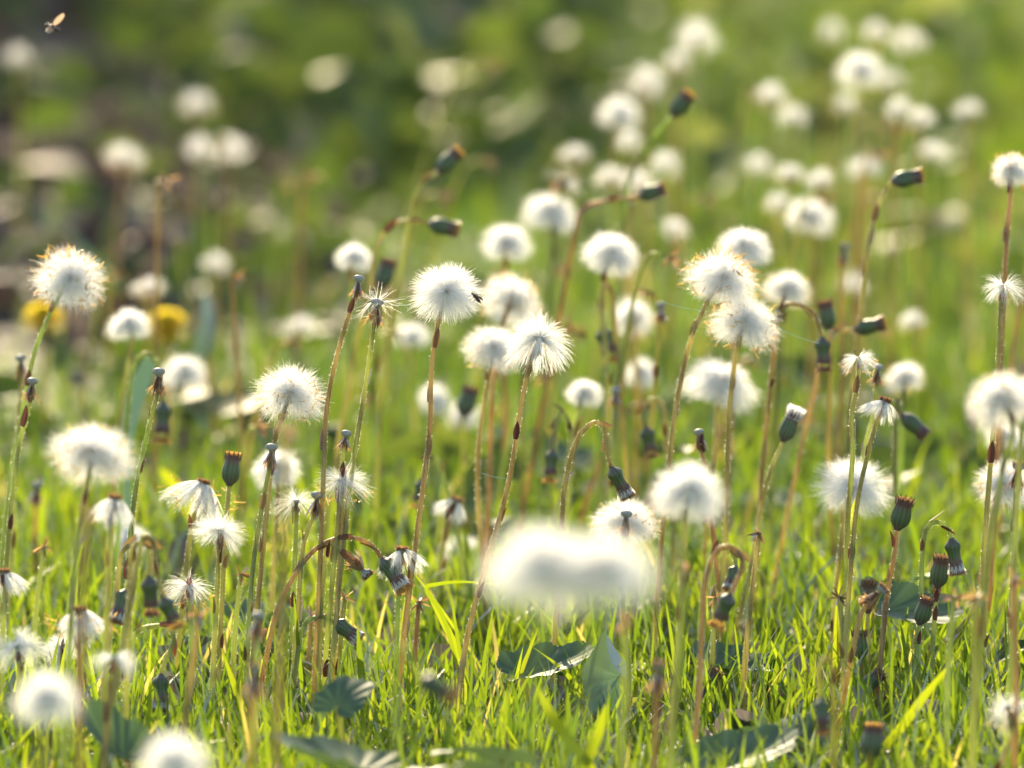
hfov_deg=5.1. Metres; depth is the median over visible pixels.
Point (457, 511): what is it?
coltsfoot seed head
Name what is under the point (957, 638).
grass blade
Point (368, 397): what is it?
dry stalk
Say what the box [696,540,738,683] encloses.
nodding coltsfoot bud
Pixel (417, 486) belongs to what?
nodding coltsfoot bud
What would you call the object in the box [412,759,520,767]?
coltsfoot leaf
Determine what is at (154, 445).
dry stalk
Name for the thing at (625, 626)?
dry stalk
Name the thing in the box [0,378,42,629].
bare coltsfoot
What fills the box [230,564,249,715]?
dry stalk
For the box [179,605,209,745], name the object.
dry stalk
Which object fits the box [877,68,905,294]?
coltsfoot seed head
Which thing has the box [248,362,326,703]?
coltsfoot seed head
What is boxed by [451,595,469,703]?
grass blade
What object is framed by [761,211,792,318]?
dry stalk
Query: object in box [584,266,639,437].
dry stalk
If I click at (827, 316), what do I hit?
coltsfoot bud
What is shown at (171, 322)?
yellow flower
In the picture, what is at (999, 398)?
coltsfoot seed head
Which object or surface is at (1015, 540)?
bare coltsfoot
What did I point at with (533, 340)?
coltsfoot seed head
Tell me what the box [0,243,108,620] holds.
coltsfoot seed head
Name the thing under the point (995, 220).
dry stalk
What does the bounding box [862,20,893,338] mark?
coltsfoot seed head
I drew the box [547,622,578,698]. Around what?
grass blade
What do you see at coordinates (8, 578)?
coltsfoot seed head
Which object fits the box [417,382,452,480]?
coltsfoot seed head
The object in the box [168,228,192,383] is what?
dry stalk
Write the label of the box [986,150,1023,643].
coltsfoot seed head
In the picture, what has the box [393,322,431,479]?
coltsfoot seed head
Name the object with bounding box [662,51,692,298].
coltsfoot seed head
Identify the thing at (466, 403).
coltsfoot bud
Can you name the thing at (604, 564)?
coltsfoot seed head
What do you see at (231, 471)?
coltsfoot bud
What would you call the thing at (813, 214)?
coltsfoot seed head
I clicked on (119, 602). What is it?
nodding coltsfoot bud
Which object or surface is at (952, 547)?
nodding coltsfoot bud
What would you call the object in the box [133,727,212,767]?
coltsfoot seed head
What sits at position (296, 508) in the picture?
coltsfoot seed head
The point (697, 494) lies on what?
coltsfoot seed head
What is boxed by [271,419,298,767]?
dry stalk
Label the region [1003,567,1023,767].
dry stalk
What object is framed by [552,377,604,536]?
coltsfoot seed head
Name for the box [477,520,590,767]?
coltsfoot seed head
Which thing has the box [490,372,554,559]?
dry stalk
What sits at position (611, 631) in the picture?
grass blade
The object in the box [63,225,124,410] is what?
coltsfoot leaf
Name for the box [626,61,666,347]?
coltsfoot seed head
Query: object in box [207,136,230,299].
dry stalk
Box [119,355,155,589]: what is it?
leaf
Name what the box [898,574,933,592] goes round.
coltsfoot leaf
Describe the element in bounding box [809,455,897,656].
coltsfoot seed head
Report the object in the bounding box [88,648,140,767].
coltsfoot seed head
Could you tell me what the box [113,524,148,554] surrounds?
coltsfoot seed head
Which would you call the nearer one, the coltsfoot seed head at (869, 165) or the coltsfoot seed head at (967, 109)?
the coltsfoot seed head at (869, 165)
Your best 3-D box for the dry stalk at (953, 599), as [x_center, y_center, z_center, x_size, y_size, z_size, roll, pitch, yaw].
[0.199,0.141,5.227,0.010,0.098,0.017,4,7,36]
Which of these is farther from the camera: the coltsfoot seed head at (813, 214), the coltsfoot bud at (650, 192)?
the coltsfoot seed head at (813, 214)
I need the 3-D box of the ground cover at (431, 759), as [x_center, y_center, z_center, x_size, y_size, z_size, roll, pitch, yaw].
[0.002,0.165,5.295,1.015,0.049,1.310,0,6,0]
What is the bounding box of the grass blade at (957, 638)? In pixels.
[935,624,967,691]
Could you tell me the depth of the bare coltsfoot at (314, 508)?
5.45 m
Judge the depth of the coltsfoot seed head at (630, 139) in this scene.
6.66 m
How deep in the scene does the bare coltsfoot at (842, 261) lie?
6.08 m
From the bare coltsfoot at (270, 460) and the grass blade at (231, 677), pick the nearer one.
the grass blade at (231, 677)
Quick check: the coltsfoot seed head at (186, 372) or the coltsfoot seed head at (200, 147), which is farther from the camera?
the coltsfoot seed head at (200, 147)
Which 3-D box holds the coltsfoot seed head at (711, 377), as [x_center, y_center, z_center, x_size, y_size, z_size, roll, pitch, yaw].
[0.101,0.057,5.756,0.052,0.146,0.043,5,8,40]
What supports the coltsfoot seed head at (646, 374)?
on the ground at (8, 332)
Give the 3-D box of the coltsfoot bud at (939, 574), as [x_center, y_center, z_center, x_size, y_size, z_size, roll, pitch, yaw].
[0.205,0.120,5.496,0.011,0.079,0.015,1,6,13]
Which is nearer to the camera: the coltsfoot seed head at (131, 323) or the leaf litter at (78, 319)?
the coltsfoot seed head at (131, 323)
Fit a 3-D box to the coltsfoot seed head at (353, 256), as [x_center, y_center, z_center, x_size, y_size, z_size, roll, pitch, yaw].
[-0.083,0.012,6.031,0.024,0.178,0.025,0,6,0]
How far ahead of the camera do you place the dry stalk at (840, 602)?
5.47 m
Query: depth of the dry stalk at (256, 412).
6.24 m
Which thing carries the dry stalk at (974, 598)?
on the ground at (8, 332)
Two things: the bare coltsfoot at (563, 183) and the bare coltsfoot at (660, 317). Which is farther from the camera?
the bare coltsfoot at (563, 183)
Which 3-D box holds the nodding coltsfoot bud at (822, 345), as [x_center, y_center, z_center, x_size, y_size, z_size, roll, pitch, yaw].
[0.135,0.046,5.708,0.049,0.181,0.019,4,7,33]
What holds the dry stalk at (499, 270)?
on the ground at (8, 332)
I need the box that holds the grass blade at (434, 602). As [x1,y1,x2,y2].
[424,581,489,725]
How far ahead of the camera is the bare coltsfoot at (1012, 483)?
5.52 m
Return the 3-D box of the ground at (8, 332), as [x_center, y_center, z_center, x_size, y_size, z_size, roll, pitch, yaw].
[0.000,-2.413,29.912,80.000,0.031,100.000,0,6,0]
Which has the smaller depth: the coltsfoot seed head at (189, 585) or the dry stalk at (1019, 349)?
the coltsfoot seed head at (189, 585)
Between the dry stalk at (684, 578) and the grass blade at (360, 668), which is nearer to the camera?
the dry stalk at (684, 578)
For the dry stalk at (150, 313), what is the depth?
6.67 m
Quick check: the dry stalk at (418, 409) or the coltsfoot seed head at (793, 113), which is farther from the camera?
the coltsfoot seed head at (793, 113)
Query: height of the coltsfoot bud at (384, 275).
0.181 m
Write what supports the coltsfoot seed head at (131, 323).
on the ground at (8, 332)
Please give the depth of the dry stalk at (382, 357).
6.52 m
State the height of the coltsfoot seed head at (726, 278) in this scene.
0.225 m
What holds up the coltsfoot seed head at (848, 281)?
on the ground at (8, 332)
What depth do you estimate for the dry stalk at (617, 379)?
5.83 m
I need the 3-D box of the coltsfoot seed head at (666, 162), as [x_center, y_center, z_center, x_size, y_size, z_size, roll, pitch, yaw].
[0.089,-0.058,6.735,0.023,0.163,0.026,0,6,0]
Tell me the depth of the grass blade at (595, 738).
5.14 m
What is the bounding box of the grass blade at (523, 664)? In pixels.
[510,630,536,697]
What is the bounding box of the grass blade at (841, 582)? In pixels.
[832,501,854,670]
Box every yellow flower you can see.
[21,302,66,464]
[146,309,191,451]
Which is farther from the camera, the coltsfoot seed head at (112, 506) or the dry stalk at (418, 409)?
the dry stalk at (418, 409)
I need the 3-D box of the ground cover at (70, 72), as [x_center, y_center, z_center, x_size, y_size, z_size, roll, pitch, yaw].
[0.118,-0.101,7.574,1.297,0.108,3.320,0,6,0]
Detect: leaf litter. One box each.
[0,0,448,375]
[0,77,1023,452]
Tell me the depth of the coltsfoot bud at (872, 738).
5.18 m
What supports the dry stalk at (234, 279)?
on the ground at (8, 332)
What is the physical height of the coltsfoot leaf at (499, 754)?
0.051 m
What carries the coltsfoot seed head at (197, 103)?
on the ground at (8, 332)
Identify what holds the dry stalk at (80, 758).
on the ground at (8, 332)
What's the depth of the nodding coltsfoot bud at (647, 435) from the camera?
5.80 m
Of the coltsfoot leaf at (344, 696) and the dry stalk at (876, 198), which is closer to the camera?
the coltsfoot leaf at (344, 696)
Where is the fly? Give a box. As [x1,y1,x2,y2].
[467,291,482,302]
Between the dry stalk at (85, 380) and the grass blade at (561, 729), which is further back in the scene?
the dry stalk at (85, 380)
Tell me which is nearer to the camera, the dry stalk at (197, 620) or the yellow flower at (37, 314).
the dry stalk at (197, 620)
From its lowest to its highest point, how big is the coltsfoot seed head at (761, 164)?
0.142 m
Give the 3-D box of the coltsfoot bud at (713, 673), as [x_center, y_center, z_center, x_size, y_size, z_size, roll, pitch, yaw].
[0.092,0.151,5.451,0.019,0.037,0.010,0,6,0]
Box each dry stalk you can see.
[32,534,53,667]
[73,503,97,767]
[74,266,128,479]
[136,279,161,367]
[152,173,179,506]
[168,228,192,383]
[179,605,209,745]
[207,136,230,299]
[229,268,246,531]
[230,415,269,600]
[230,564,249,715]
[244,332,306,475]
[266,170,293,356]
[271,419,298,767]
[295,166,322,370]
[300,605,314,700]
[333,591,354,677]
[350,392,375,439]
[351,281,422,406]
[371,283,397,481]
[373,189,456,430]
[379,59,501,360]
[385,328,436,511]
[396,152,499,403]
[404,593,429,709]
[476,265,511,396]
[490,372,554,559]
[519,349,542,549]
[524,320,588,519]
[546,259,572,435]
[549,311,579,526]
[551,174,576,413]
[573,392,661,550]
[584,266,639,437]
[585,248,682,603]
[611,329,643,430]
[613,287,661,509]
[615,609,633,767]
[661,189,717,344]
[669,561,693,767]
[706,585,724,715]
[716,355,758,473]
[724,86,761,353]
[738,528,764,707]
[743,403,815,529]
[757,194,836,489]
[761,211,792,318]
[767,116,896,355]
[826,586,847,706]
[833,186,881,343]
[841,147,892,447]
[864,214,945,355]
[873,329,893,473]
[887,120,911,439]
[941,588,965,767]
[963,585,988,767]
[985,210,1003,341]
[990,283,1023,516]
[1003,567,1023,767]
[1008,299,1023,467]
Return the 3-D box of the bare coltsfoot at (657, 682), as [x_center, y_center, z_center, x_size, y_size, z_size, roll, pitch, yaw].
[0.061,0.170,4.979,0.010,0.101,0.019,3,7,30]
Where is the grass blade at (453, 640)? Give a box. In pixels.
[430,601,466,712]
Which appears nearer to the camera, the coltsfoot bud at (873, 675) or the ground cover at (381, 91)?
the coltsfoot bud at (873, 675)
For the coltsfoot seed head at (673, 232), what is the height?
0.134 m
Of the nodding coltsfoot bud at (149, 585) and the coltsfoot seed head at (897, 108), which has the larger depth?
the coltsfoot seed head at (897, 108)
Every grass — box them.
[0,0,1023,363]
[0,276,1023,538]
[0,428,1023,767]
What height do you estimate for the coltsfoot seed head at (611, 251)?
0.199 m
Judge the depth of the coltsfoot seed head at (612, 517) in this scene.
5.57 m
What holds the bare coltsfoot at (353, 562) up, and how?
on the ground at (8, 332)
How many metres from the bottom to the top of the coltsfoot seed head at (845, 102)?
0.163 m
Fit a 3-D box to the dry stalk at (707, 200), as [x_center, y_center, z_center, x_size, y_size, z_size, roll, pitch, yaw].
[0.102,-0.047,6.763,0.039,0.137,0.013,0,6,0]
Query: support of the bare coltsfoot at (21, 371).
on the ground at (8, 332)
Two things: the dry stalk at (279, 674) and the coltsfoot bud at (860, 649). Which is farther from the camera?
the coltsfoot bud at (860, 649)
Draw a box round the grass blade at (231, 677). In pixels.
[221,648,247,727]
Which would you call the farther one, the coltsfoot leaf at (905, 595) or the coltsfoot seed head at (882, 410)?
the coltsfoot leaf at (905, 595)
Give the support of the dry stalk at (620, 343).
on the ground at (8, 332)
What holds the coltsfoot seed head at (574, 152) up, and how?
on the ground at (8, 332)
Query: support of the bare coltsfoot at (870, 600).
on the ground at (8, 332)
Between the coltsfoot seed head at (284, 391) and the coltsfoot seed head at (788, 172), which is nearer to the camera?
the coltsfoot seed head at (284, 391)
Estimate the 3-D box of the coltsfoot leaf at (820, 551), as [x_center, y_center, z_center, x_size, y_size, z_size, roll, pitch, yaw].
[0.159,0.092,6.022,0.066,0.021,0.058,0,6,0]
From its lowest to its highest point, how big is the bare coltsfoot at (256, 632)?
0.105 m
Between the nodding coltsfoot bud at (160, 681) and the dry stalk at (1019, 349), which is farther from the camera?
the dry stalk at (1019, 349)
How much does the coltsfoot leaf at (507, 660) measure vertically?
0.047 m
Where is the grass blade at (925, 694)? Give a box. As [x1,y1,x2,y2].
[864,660,953,767]
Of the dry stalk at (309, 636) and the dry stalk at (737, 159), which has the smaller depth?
the dry stalk at (309, 636)
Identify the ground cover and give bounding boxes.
[0,0,310,292]
[0,32,1023,574]
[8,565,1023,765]
[74,0,656,218]
[626,0,1023,292]
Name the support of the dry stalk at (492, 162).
on the ground at (8, 332)
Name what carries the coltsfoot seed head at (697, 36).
on the ground at (8, 332)
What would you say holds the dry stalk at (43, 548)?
on the ground at (8, 332)
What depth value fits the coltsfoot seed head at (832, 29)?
7.45 m
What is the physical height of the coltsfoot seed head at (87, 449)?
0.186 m
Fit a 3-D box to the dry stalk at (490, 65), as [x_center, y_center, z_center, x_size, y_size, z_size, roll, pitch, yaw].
[-0.044,-0.099,6.944,0.077,0.197,0.012,0,6,0]
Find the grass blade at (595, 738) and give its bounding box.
[578,704,606,767]
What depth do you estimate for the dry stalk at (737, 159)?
6.86 m
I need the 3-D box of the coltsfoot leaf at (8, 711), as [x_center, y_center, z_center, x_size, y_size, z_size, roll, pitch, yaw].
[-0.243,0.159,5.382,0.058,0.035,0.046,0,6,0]
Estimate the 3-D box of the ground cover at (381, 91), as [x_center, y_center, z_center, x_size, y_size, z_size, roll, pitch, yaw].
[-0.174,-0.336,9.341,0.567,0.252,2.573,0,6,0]
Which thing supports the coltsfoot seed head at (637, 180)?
on the ground at (8, 332)
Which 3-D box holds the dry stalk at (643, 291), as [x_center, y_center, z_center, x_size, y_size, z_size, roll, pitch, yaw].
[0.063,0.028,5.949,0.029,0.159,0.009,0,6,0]
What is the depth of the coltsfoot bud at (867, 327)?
5.78 m
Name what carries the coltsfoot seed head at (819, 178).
on the ground at (8, 332)
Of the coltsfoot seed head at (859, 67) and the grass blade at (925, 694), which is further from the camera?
the coltsfoot seed head at (859, 67)
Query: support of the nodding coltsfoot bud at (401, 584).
on the ground at (8, 332)
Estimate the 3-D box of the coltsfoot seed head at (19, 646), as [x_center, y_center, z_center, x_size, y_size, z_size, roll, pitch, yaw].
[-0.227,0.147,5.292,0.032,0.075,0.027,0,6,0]
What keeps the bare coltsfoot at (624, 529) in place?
on the ground at (8, 332)
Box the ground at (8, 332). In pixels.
[0,0,1023,767]
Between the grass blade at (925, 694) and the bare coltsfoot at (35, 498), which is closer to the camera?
the grass blade at (925, 694)
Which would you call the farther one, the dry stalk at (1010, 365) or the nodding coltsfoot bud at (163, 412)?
the dry stalk at (1010, 365)
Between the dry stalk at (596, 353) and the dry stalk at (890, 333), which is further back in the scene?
the dry stalk at (890, 333)
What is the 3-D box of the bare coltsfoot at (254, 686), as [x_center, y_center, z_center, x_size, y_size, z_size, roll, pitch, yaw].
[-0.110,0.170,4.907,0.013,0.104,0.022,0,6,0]
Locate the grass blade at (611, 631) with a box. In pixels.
[608,600,617,640]
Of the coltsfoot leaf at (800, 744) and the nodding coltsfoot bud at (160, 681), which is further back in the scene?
the nodding coltsfoot bud at (160, 681)
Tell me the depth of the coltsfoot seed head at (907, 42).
7.12 m
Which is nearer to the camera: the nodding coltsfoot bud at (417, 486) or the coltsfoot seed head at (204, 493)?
the coltsfoot seed head at (204, 493)
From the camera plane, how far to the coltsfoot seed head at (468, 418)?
6.39 m
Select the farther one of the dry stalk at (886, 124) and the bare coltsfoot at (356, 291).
the dry stalk at (886, 124)
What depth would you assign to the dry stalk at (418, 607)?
5.52 m
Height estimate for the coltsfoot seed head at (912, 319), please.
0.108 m
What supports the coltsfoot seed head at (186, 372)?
on the ground at (8, 332)
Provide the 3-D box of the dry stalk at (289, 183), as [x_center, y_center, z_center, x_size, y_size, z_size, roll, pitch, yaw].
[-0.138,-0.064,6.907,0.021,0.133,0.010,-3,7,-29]
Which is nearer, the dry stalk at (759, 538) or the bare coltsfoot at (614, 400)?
the dry stalk at (759, 538)
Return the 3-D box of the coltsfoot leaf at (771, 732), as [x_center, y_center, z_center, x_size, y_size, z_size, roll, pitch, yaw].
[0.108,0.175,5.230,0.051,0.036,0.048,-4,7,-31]
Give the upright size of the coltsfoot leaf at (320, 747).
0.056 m
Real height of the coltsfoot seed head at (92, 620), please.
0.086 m
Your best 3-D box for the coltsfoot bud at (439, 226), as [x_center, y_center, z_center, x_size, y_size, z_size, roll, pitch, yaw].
[-0.064,0.015,5.917,0.076,0.202,0.012,0,6,-1]
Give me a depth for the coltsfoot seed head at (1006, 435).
6.02 m
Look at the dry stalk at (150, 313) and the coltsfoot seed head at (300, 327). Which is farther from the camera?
the dry stalk at (150, 313)
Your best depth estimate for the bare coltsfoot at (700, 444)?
5.57 m
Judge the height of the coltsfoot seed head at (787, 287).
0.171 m
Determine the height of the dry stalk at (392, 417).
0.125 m
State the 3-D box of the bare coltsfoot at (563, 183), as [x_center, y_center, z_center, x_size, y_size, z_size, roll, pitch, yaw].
[0.020,-0.021,6.212,0.043,0.200,0.023,2,6,17]
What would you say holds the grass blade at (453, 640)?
on the ground at (8, 332)
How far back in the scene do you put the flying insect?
5.62 m
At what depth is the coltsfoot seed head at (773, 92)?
6.81 m
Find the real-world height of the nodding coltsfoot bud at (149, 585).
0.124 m
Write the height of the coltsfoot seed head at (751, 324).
0.202 m
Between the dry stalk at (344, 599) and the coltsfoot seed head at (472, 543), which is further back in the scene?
the coltsfoot seed head at (472, 543)
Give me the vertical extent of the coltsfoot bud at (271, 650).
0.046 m
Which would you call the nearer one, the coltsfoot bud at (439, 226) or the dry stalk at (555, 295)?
the coltsfoot bud at (439, 226)
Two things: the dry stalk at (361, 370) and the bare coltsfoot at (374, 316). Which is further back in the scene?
the dry stalk at (361, 370)
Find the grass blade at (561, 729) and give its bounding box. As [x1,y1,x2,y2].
[537,685,595,767]
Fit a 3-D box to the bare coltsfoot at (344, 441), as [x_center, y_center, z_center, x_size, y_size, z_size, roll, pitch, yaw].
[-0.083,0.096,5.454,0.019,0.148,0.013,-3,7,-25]
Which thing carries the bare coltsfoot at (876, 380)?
on the ground at (8, 332)
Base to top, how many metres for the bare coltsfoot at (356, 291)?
0.222 m
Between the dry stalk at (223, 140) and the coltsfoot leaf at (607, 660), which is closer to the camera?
the coltsfoot leaf at (607, 660)
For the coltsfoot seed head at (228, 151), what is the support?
on the ground at (8, 332)
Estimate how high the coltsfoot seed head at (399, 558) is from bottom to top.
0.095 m
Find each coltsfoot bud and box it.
[100,535,135,698]
[107,533,185,767]
[115,352,170,568]
[120,618,176,713]
[121,540,162,767]
[216,450,242,707]
[258,534,414,705]
[259,628,273,712]
[287,614,365,728]
[323,217,461,549]
[359,257,397,582]
[372,144,466,572]
[393,645,462,767]
[409,455,467,591]
[456,383,480,536]
[516,180,668,547]
[542,403,575,613]
[550,419,635,695]
[586,86,695,536]
[595,283,630,599]
[634,396,677,608]
[691,544,751,767]
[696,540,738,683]
[702,664,725,699]
[730,403,806,686]
[751,296,831,637]
[771,315,887,602]
[813,650,837,767]
[815,297,836,565]
[835,167,924,546]
[851,629,868,680]
[860,578,877,675]
[861,665,887,690]
[862,722,884,767]
[874,495,916,712]
[892,388,930,629]
[911,593,935,699]
[915,510,967,697]
[928,552,948,681]
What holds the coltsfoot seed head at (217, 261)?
on the ground at (8, 332)
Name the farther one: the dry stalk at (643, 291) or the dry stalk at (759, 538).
the dry stalk at (643, 291)
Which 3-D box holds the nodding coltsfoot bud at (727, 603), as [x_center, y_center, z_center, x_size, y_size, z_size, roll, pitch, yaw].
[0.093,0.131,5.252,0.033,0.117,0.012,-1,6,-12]
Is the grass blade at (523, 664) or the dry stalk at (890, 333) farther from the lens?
the dry stalk at (890, 333)
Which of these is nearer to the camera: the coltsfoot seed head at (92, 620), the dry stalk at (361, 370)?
the coltsfoot seed head at (92, 620)
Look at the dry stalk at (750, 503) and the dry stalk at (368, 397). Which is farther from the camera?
the dry stalk at (368, 397)
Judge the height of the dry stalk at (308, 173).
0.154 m
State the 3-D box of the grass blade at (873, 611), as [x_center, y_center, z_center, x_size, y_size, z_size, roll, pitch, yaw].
[0.175,0.123,5.499,0.018,0.073,0.004,0,6,0]
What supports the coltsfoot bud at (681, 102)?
on the ground at (8, 332)
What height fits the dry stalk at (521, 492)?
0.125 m
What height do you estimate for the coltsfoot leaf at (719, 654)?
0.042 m
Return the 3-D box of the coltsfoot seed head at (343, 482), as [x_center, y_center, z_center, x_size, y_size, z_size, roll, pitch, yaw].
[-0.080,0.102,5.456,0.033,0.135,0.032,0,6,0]
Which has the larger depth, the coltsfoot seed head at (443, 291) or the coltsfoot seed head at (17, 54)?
the coltsfoot seed head at (17, 54)
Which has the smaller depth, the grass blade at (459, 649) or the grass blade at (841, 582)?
the grass blade at (459, 649)
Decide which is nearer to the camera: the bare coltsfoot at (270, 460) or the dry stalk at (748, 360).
the bare coltsfoot at (270, 460)
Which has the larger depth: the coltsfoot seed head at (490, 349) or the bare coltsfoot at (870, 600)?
the coltsfoot seed head at (490, 349)
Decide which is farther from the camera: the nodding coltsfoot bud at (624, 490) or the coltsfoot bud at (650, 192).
the coltsfoot bud at (650, 192)
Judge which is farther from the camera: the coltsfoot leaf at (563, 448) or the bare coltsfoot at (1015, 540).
the coltsfoot leaf at (563, 448)
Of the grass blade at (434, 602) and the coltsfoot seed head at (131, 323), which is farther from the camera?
the coltsfoot seed head at (131, 323)
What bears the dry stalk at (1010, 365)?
on the ground at (8, 332)
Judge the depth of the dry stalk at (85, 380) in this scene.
6.33 m
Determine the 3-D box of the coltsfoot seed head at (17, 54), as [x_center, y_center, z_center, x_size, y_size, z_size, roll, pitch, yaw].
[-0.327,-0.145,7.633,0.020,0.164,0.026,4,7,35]
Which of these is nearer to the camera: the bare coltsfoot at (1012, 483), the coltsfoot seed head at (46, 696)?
the coltsfoot seed head at (46, 696)
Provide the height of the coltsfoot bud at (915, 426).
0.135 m
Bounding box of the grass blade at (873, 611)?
[863,565,895,629]
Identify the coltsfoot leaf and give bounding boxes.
[4,691,42,720]
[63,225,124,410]
[83,697,158,767]
[189,291,218,445]
[218,596,331,640]
[267,732,403,767]
[311,675,374,741]
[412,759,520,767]
[431,746,538,763]
[495,427,599,488]
[496,641,588,704]
[581,615,634,736]
[681,723,799,767]
[683,487,799,514]
[690,640,791,708]
[736,711,837,749]
[760,535,867,565]
[859,575,964,690]
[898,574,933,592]
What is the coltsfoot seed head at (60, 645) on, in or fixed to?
on the ground at (8, 332)
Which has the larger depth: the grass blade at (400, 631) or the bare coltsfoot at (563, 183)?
the bare coltsfoot at (563, 183)
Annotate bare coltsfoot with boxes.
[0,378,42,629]
[5,355,26,631]
[26,475,44,595]
[120,368,168,679]
[239,662,269,767]
[243,443,277,708]
[246,610,267,767]
[291,491,324,711]
[310,275,364,731]
[314,542,375,722]
[322,430,351,685]
[326,283,401,732]
[513,166,585,497]
[607,380,623,590]
[615,510,633,721]
[643,660,669,767]
[646,302,667,581]
[692,429,722,641]
[832,243,850,520]
[837,582,891,739]
[840,364,884,667]
[1004,461,1023,642]
[1005,417,1023,767]
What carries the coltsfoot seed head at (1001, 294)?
on the ground at (8, 332)
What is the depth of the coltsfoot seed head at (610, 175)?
6.59 m
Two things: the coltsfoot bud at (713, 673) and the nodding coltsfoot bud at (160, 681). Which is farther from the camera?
the coltsfoot bud at (713, 673)
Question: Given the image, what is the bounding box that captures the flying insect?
[43,13,64,34]
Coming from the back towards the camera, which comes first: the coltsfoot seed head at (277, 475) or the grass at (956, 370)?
the grass at (956, 370)
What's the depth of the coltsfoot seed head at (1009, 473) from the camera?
5.54 m
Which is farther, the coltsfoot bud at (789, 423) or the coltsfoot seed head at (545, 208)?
the coltsfoot seed head at (545, 208)
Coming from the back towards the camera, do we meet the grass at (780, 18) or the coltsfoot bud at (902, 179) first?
the grass at (780, 18)
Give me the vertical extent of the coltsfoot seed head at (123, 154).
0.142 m
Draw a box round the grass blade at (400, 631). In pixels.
[390,599,404,693]
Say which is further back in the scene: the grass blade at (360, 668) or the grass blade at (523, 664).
the grass blade at (523, 664)
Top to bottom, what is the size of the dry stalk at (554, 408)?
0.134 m
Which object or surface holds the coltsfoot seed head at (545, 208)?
on the ground at (8, 332)
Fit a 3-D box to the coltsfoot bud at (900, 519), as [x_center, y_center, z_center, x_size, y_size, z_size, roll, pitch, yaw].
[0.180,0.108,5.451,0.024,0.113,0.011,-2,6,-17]
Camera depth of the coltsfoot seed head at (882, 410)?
5.45 m
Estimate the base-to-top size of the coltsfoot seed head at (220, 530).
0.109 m
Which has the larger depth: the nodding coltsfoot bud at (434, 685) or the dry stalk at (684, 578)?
the dry stalk at (684, 578)
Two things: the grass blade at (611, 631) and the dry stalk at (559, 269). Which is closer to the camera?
the grass blade at (611, 631)
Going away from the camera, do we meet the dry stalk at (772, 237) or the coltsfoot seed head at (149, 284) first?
the coltsfoot seed head at (149, 284)
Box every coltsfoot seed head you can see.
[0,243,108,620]
[0,567,29,749]
[0,627,54,762]
[6,45,28,235]
[9,667,88,767]
[41,421,144,767]
[41,605,119,760]
[42,630,86,677]
[87,493,133,747]
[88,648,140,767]
[101,142,148,316]
[104,306,153,599]
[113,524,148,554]
[130,275,165,454]
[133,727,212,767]
[157,474,245,676]
[161,354,208,504]
[163,571,214,728]
[176,89,216,221]
[182,133,218,312]
[189,511,247,736]
[200,249,229,387]
[217,133,250,351]
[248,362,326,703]
[248,447,302,656]
[271,484,313,691]
[282,313,319,431]
[310,459,376,679]
[333,240,372,548]
[377,545,428,687]
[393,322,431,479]
[399,262,486,715]
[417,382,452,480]
[427,495,466,605]
[440,535,477,561]
[445,402,479,432]
[450,309,575,745]
[458,322,527,655]
[476,221,535,507]
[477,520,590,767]
[478,269,546,597]
[515,189,580,496]
[543,526,667,767]
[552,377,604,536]
[556,143,591,400]
[578,230,642,500]
[589,497,664,657]
[593,163,624,396]
[594,93,642,372]
[607,296,655,531]
[616,128,642,401]
[618,167,653,461]
[625,356,652,513]
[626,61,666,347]
[644,455,730,767]
[647,148,681,380]
[649,242,764,670]
[657,217,690,400]
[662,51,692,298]
[671,16,723,357]
[673,355,763,621]
[698,289,781,640]
[716,226,776,593]
[742,154,776,354]
[754,81,791,398]
[759,268,812,566]
[762,192,795,392]
[772,163,805,403]
[773,100,809,394]
[782,195,839,455]
[804,167,835,442]
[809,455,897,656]
[820,18,844,281]
[830,95,856,347]
[831,50,887,392]
[838,395,897,695]
[839,350,879,665]
[840,269,870,415]
[842,154,888,418]
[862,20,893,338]
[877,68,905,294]
[882,360,927,580]
[882,459,1023,690]
[884,95,911,387]
[887,24,930,342]
[896,309,927,468]
[901,106,940,388]
[913,141,952,385]
[949,97,981,378]
[962,368,1023,767]
[979,272,1023,693]
[982,422,1023,555]
[984,689,1023,767]
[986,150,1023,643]
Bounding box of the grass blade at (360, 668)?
[357,625,367,721]
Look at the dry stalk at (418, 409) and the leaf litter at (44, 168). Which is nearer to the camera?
the dry stalk at (418, 409)
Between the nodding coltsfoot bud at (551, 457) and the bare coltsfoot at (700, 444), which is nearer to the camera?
the bare coltsfoot at (700, 444)
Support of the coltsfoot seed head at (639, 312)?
on the ground at (8, 332)
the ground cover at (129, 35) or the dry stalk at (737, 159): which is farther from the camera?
the ground cover at (129, 35)
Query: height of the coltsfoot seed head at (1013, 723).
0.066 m
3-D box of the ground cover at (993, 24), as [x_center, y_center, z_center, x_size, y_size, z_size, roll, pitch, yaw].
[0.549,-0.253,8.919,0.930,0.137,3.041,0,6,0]
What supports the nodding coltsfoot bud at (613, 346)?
on the ground at (8, 332)
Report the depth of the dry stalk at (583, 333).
6.08 m
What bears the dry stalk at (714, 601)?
on the ground at (8, 332)
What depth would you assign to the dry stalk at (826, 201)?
6.26 m
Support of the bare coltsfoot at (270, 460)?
on the ground at (8, 332)
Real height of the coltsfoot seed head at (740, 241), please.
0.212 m
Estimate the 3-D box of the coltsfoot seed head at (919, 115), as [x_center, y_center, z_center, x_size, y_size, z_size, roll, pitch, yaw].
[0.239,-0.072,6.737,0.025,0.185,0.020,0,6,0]
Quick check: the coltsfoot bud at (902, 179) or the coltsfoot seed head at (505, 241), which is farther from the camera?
the coltsfoot seed head at (505, 241)
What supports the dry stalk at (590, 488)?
on the ground at (8, 332)
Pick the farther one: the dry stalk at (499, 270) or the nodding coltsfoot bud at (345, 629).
the dry stalk at (499, 270)

